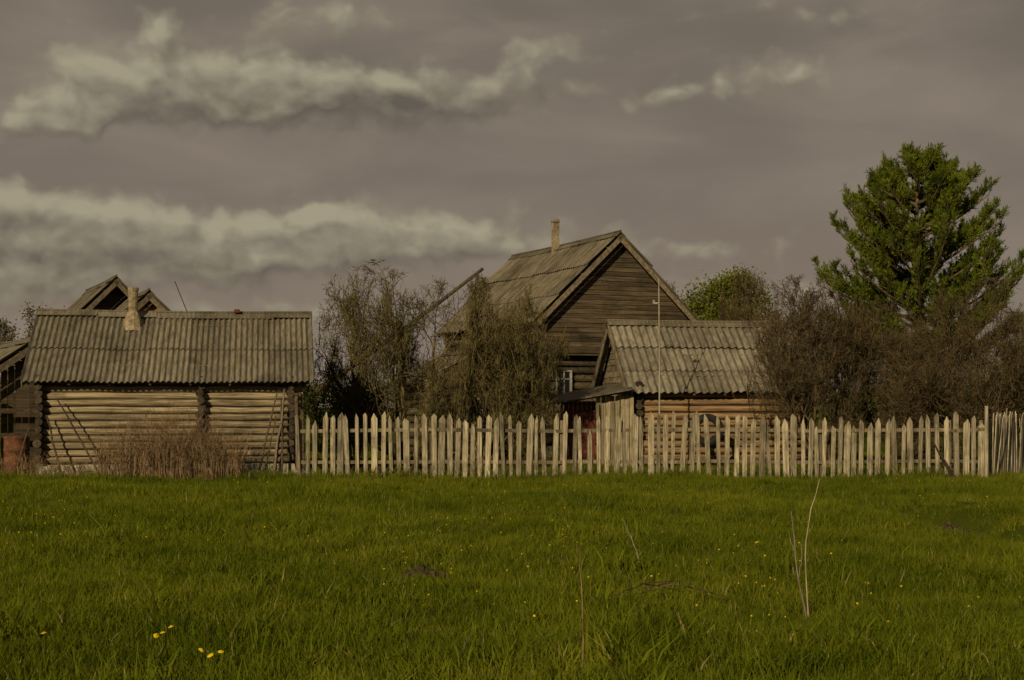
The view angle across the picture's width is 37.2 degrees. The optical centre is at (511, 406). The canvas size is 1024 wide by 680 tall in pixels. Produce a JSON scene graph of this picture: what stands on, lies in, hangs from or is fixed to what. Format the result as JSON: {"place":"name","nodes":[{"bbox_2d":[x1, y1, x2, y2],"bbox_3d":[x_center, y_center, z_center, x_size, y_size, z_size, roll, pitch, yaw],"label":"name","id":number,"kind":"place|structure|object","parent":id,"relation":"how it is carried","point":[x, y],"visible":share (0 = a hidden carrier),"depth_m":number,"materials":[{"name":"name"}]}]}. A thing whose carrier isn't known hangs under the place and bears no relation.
{"place":"outdoors","nodes":[
{"label":"outdoors","id":0,"kind":"place"},
{"bbox_2d":[0,408,1023,679],"bbox_3d":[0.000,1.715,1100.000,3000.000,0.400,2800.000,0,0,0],"label":"ground","id":1,"kind":"structure","parent":0,"point":[962,518],"depth_m":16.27,"materials":[{"name":"green plant"}]},
{"bbox_2d":[3,436,29,474],"bbox_3d":[-11.309,1.130,34.700,0.600,0.940,0.600,0,0,0],"label":"rusty barrel","id":2,"kind":"object","parent":1,"relation":"on","point":[12,445],"visible":0.66,"depth_m":34.46,"materials":[{"name":"metal"}]},
{"bbox_2d":[0,315,33,432],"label":"bare tree","id":3,"kind":"object","parent":1,"relation":"on","point":[4,328],"visible":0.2,"depth_m":61.40,"materials":[{"name":"brown plant"}]},
{"bbox_2d":[15,427,30,473],"bbox_3d":[-11.005,1.052,34.074,0.081,1.195,0.494,0,0,30],"label":"leaning pole","id":4,"kind":"object","parent":1,"relation":"on","point":[21,452],"visible":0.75,"depth_m":34.09,"materials":[{"name":"wood"}]},
{"bbox_2d":[0,337,76,464],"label":"woodshed","id":5,"kind":"object","parent":1,"relation":"on","point":[21,410],"visible":0.25,"depth_m":37.60,"materials":[{"name":"brown wood"}]},
{"bbox_2d":[18,301,64,338],"bbox_3d":[-18.094,-1.273,59.772,2.549,5.763,4.085,0,0,0],"label":"bare shrub","id":6,"kind":"object","parent":1,"relation":"on","point":[29,316],"visible":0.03,"depth_m":59.16,"materials":[{"name":"brown plant"}]},
{"bbox_2d":[0,447,95,476],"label":"dry grass","id":7,"kind":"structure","parent":1,"relation":"on","point":[33,466],"depth_m":33.74,"materials":[{"name":"brown plant"}]},
{"bbox_2d":[45,415,62,476],"bbox_3d":[-10.252,0.908,34.075,0.618,1.453,0.076,0,0,38],"label":"leaning pole","id":8,"kind":"object","parent":1,"relation":"on","point":[55,451],"visible":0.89,"depth_m":34.07,"materials":[{"name":"wood"}]},
{"bbox_2d":[56,399,96,470],"bbox_3d":[-9.694,0.720,34.087,1.193,1.811,0.057,0,0,17],"label":"leaning pole","id":9,"kind":"object","parent":1,"relation":"on","point":[92,461],"visible":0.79,"depth_m":34.09,"materials":[{"name":"wood"}]},
{"bbox_2d":[115,288,170,310],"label":"barn","id":10,"kind":"structure","parent":1,"relation":"on","point":[148,300],"depth_m":45.20,"materials":[{"name":"brown wood"}]},
{"bbox_2d":[72,395,259,479],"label":"dry weeds","id":11,"kind":"object","parent":1,"relation":"on","point":[210,453],"visible":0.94,"depth_m":33.58,"materials":[{"name":"brown plant"}]},
{"bbox_2d":[20,281,314,477],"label":"log bathhouse","id":12,"kind":"structure","parent":1,"relation":"on","point":[89,370],"depth_m":35.14,"materials":[{"name":"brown wood"}]},
{"bbox_2d":[45,469,305,476],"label":"foundation stones","id":13,"kind":"object","parent":1,"relation":"on","point":[96,472],"visible":0.09,"depth_m":34.09,"materials":[{"name":"grey stone"}]},
{"bbox_2d":[264,416,275,470],"bbox_3d":[-5.551,0.910,34.819,0.051,1.410,0.461,0,0,33],"label":"leaning pole","id":14,"kind":"object","parent":13,"relation":"on","point":[270,445],"visible":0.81,"depth_m":34.81,"materials":[{"name":"wood"}]},
{"bbox_2d":[273,389,284,471],"bbox_3d":[-5.338,0.602,34.813,0.075,2.046,0.441,0,0,30],"label":"leaning pole","id":15,"kind":"object","parent":13,"relation":"on","point":[276,447],"visible":0.9,"depth_m":34.80,"materials":[{"name":"wood"}]},
{"bbox_2d":[258,391,277,469],"bbox_3d":[-5.599,0.627,34.821,0.591,1.998,0.068,0,0,-44],"label":"leaning pole","id":16,"kind":"object","parent":1,"relation":"on","point":[262,456],"visible":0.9,"depth_m":34.81,"materials":[{"name":"wood"}]},
{"bbox_2d":[280,400,282,472],"bbox_3d":[-5.272,0.725,34.806,0.071,1.785,0.390,0,0,-8],"label":"leaning pole","id":17,"kind":"object","parent":1,"relation":"on","point":[281,439],"visible":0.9,"depth_m":34.80,"materials":[{"name":"wood"}]},
{"bbox_2d":[294,393,303,469],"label":"gate posts","id":18,"kind":"object","parent":1,"relation":"on","point":[296,408],"visible":0.46,"depth_m":34.88,"materials":[{"name":"wood"}]},
{"bbox_2d":[309,353,392,465],"bbox_3d":[-4.334,0.010,40.778,2.200,3.218,2.638,0,0,0],"label":"bare shrub","id":19,"kind":"object","parent":1,"relation":"on","point":[318,417],"visible":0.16,"depth_m":40.70,"materials":[{"name":"brown plant"}]},
{"bbox_2d":[301,258,481,469],"bbox_3d":[-2.979,-0.988,39.592,4.605,5.509,4.534,0,0,0],"label":"apple tree","id":20,"kind":"object","parent":1,"relation":"on","point":[404,358],"visible":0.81,"depth_m":38.92,"materials":[{"name":"brown plant"}]},
{"bbox_2d":[314,267,500,463],"bbox_3d":[-2.860,-1.129,42.003,5.206,5.460,1.179,0,0,0],"label":"well sweep","id":21,"kind":"object","parent":1,"relation":"on","point":[480,270],"visible":0.17,"depth_m":41.94,"materials":[{"name":"wood"}]},
{"bbox_2d":[388,350,530,454],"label":"log annexe","id":22,"kind":"structure","parent":1,"relation":"on","point":[411,436],"depth_m":47.74,"materials":[{"name":"brown wood"}]},
{"bbox_2d":[417,271,570,471],"bbox_3d":[-0.470,-0.870,38.850,3.993,5.334,3.990,0,0,0],"label":"apple tree","id":23,"kind":"object","parent":1,"relation":"on","point":[510,382],"visible":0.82,"depth_m":38.15,"materials":[{"name":"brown plant"}]},
{"bbox_2d":[2,474,1019,670],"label":"dandelions","id":24,"kind":"object","parent":1,"relation":"on","point":[155,635],"visible":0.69,"depth_m":14.51,"materials":[{"name":"yellow plant"}]},
{"bbox_2d":[0,375,1023,433],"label":"distant trees","id":25,"kind":"object","parent":1,"relation":"on","point":[304,404],"visible":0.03,"depth_m":135.22,"materials":[{"name":"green plant"}]},
{"bbox_2d":[453,443,577,457],"bbox_3d":[1.721,1.450,51.941,5.100,0.450,7.600,0,0,-24],"label":"foundation","id":26,"kind":"object","parent":1,"relation":"on","point":[550,448],"depth_m":47.68,"materials":[{"name":"grey stone"}]},
{"bbox_2d":[447,317,644,442],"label":"log walls","id":27,"kind":"structure","parent":26,"relation":"on","point":[582,365],"depth_m":47.89,"materials":[{"name":"brown wood"}]},
{"bbox_2d":[451,324,593,382],"bbox_3d":[1.701,-0.800,51.987,5.220,4.100,7.600,0,0,-24],"label":"chinking","id":28,"kind":"object","parent":27,"relation":"in","point":[514,348],"visible":0.07,"depth_m":53.96,"materials":[{"name":"brown"}]},
{"bbox_2d":[556,370,571,393],"bbox_3d":[1.624,-0.700,47.535,0.600,0.910,0.090,0,0,-24],"label":"front window frame","id":29,"kind":"object","parent":27,"relation":"attached to","point":[564,371],"visible":0.42,"depth_m":47.56,"materials":[{"name":"white paint"}]},
{"bbox_2d":[558,372,568,392],"bbox_3d":[1.618,-0.700,47.549,0.380,0.810,0.020,0,0,-24],"label":"front window glass","id":30,"kind":"object","parent":29,"relation":"attached to","point":[566,382],"visible":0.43,"depth_m":47.58,"materials":[{"name":"black"}]},
{"bbox_2d":[443,312,688,440],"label":"log ends","id":31,"kind":"object","parent":27,"relation":"attached to","point":[486,338],"visible":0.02,"depth_m":54.31,"materials":[{"name":"brown wood"}]},
{"bbox_2d":[435,233,699,333],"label":"roof sheets","id":32,"kind":"object","parent":27,"relation":"on","point":[557,272],"visible":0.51,"depth_m":50.57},
{"bbox_2d":[551,218,559,252],"bbox_3d":[1.491,-5.700,52.168,0.240,1.500,0.240,0,0,-24],"label":"chimney","id":33,"kind":"object","parent":32,"relation":"on","point":[555,222],"visible":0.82,"depth_m":52.08,"materials":[{"name":"brick"}]},
{"bbox_2d":[508,230,625,259],"bbox_3d":[1.721,-5.467,51.941,0.351,0.246,8.620,0,0,-24],"label":"ridge cap","id":34,"kind":"object","parent":32,"relation":"on","point":[564,245],"visible":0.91,"depth_m":51.37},
{"bbox_2d":[438,235,696,336],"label":"bargeboards and rafters","id":35,"kind":"object","parent":27,"relation":"on","point":[583,275],"visible":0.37,"depth_m":47.94,"materials":[{"name":"wood"}]},
{"bbox_2d":[539,348,599,409],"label":"cornice and corner boards","id":36,"kind":"structure","parent":27,"relation":"attached to","point":[584,351],"depth_m":47.64,"materials":[{"name":"brown wood"}]},
{"bbox_2d":[540,240,686,348],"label":"gable cladding","id":37,"kind":"structure","parent":27,"relation":"on","point":[585,326],"depth_m":48.20,"materials":[{"name":"brown wood"}]},
{"bbox_2d":[579,544,583,668],"bbox_3d":[0.400,1.194,8.697,0.031,0.821,0.022,0,0,-27],"label":"dry stalk","id":38,"kind":"object","parent":1,"relation":"on","point":[582,612],"visible":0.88,"depth_m":8.70,"materials":[{"name":"beige plant"}]},
{"bbox_2d":[550,382,633,466],"bbox_3d":[2.080,0.450,40.640,2.284,2.299,1.920,0,0,0],"label":"lean to porch","id":39,"kind":"object","parent":1,"relation":"on","point":[589,414],"visible":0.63,"depth_m":40.09,"materials":[{"name":"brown wood"}]},
{"bbox_2d":[564,401,595,464],"bbox_3d":[1.802,0.700,40.400,0.835,1.700,0.030,0,0,0],"label":"door","id":40,"kind":"structure","parent":39,"relation":"in","point":[586,409],"depth_m":40.38,"materials":[{"name":"red paint"}]},
{"bbox_2d":[622,518,640,564],"bbox_3d":[1.189,1.354,14.999,0.199,0.513,0.021,0,0,0],"label":"dry stalk","id":41,"kind":"object","parent":1,"relation":"on","point":[632,541],"visible":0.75,"depth_m":15.00,"materials":[{"name":"beige plant"}]},
{"bbox_2d":[653,278,659,414],"bbox_3d":[3.651,-0.825,38.400,0.195,4.850,0.050,0,0,0],"label":"antenna mast","id":42,"kind":"object","parent":1,"relation":"on","point":[658,302],"visible":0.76,"depth_m":38.38,"materials":[{"name":"grey metal"}]},
{"bbox_2d":[295,406,1023,478],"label":"picket fence","id":43,"kind":"object","parent":1,"relation":"on","point":[1006,455],"visible":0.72,"depth_m":33.73,"materials":[{"name":"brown wood"}]},
{"bbox_2d":[611,580,729,599],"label":"fallen twigs","id":44,"kind":"object","parent":1,"relation":"on","point":[651,585],"visible":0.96,"depth_m":12.57,"materials":[{"name":"brown wood"}]},
{"bbox_2d":[401,522,969,579],"bbox_3d":[2.456,1.620,17.456,9.229,0.172,0.578,0,0,-40],"label":"molehill","id":45,"kind":"object","parent":1,"relation":"on","point":[420,569],"visible":0.44,"depth_m":14.69,"materials":[{"name":"soil"}]},
{"bbox_2d":[591,319,821,464],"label":"log shed","id":46,"kind":"structure","parent":1,"relation":"on","point":[703,364],"depth_m":40.98,"materials":[{"name":"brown wood"}]},
{"bbox_2d":[695,414,723,445],"bbox_3d":[5.068,0.600,39.400,0.860,0.860,0.190,0,-10,0],"label":"old tire","id":47,"kind":"object","parent":1,"relation":"on","point":[712,419],"visible":0.52,"depth_m":39.35,"materials":[{"name":"rubber"}]},
{"bbox_2d":[677,266,811,355],"bbox_3d":[8.889,-1.571,57.707,6.202,8.013,6.194,0,0,0],"label":"leafy tree","id":48,"kind":"object","parent":1,"relation":"on","point":[708,297],"visible":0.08,"depth_m":57.73,"materials":[{"name":"green plant"}]},
{"bbox_2d":[706,270,785,320],"bbox_3d":[7.735,-1.423,49.328,2.929,6.064,3.624,0,0,40],"label":"bare shrub","id":49,"kind":"object","parent":1,"relation":"on","point":[733,316],"visible":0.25,"depth_m":48.66,"materials":[{"name":"brown plant"}]},
{"bbox_2d":[788,479,819,617],"bbox_3d":[2.191,1.069,11.399,0.236,1.062,0.030,0,0,0],"label":"sapling","id":50,"kind":"object","parent":1,"relation":"on","point":[794,549],"visible":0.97,"depth_m":11.40,"materials":[{"name":"brown plant"}]},
{"bbox_2d":[742,273,899,466],"bbox_3d":[7.949,-0.875,38.721,4.090,4.988,4.400,0,0,0],"label":"bare shrub","id":51,"kind":"object","parent":1,"relation":"on","point":[814,339],"visible":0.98,"depth_m":38.45,"materials":[{"name":"brown plant"}]},
{"bbox_2d":[832,302,946,465],"bbox_3d":[10.110,-0.559,40.935,3.332,4.562,3.755,0,0,11],"label":"bare shrub","id":52,"kind":"object","parent":1,"relation":"on","point":[869,415],"visible":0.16,"depth_m":41.01,"materials":[{"name":"brown plant"}]},
{"bbox_2d":[809,140,1023,458],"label":"larch tree","id":53,"kind":"object","parent":1,"relation":"on","point":[883,249],"visible":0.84,"depth_m":45.00,"materials":[{"name":"green plant"}]},
{"bbox_2d":[860,273,1023,470],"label":"bare shrub","id":54,"kind":"object","parent":1,"relation":"on","point":[926,388],"visible":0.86,"depth_m":37.61,"materials":[{"name":"brown plant"}]},
{"bbox_2d":[931,438,952,477],"bbox_3d":[9.493,1.143,33.489,0.058,0.915,0.695,0,0,-26],"label":"leaning stick","id":55,"kind":"object","parent":1,"relation":"on","point":[948,470],"visible":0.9,"depth_m":33.45,"materials":[{"name":"wood"}]},
{"bbox_2d":[937,302,1023,464],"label":"bare shrub","id":56,"kind":"object","parent":1,"relation":"on","point":[1014,337],"visible":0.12,"depth_m":41.14,"materials":[{"name":"brown plant"}]},
{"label":"side walls","id":57,"kind":"object","parent":1,"relation":"on","visible":0},
{"bbox_2d":[83,279,127,309],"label":"bargeboards and rafters","id":58,"kind":"object","parent":57,"relation":"on","point":[98,298],"visible":0.13,"depth_m":49.95,"materials":[{"name":"wood"}]},
{"bbox_2d":[20,277,127,360],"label":"roof sheets","id":59,"kind":"object","parent":58,"relation":"on","point":[82,301],"visible":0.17,"depth_m":51.61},
{"bbox_2d":[82,274,121,294],"bbox_3d":[-14.401,-4.237,53.207,0.342,0.248,7.020,0,0,-24],"label":"ridge cap","id":60,"kind":"object","parent":59,"relation":"on","point":[90,289],"visible":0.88,"depth_m":52.84,"materials":[{"name":"grey wood"}]},
{"bbox_2d":[92,280,127,309],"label":"gable cladding","id":61,"kind":"structure","parent":57,"relation":"attached to","point":[109,301],"depth_m":50.46,"materials":[{"name":"brown wood"}]},
{"bbox_2d":[0,0,1023,407],"label":"sky","id":62,"kind":"structure","parent":0,"point":[244,155],"materials":[{"name":"grey"}]},
{"bbox_2d":[237,454,982,479],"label":"dry grass","id":63,"kind":"structure","parent":0,"point":[379,467],"depth_m":33.34,"materials":[{"name":"beige plant"}]}
]}

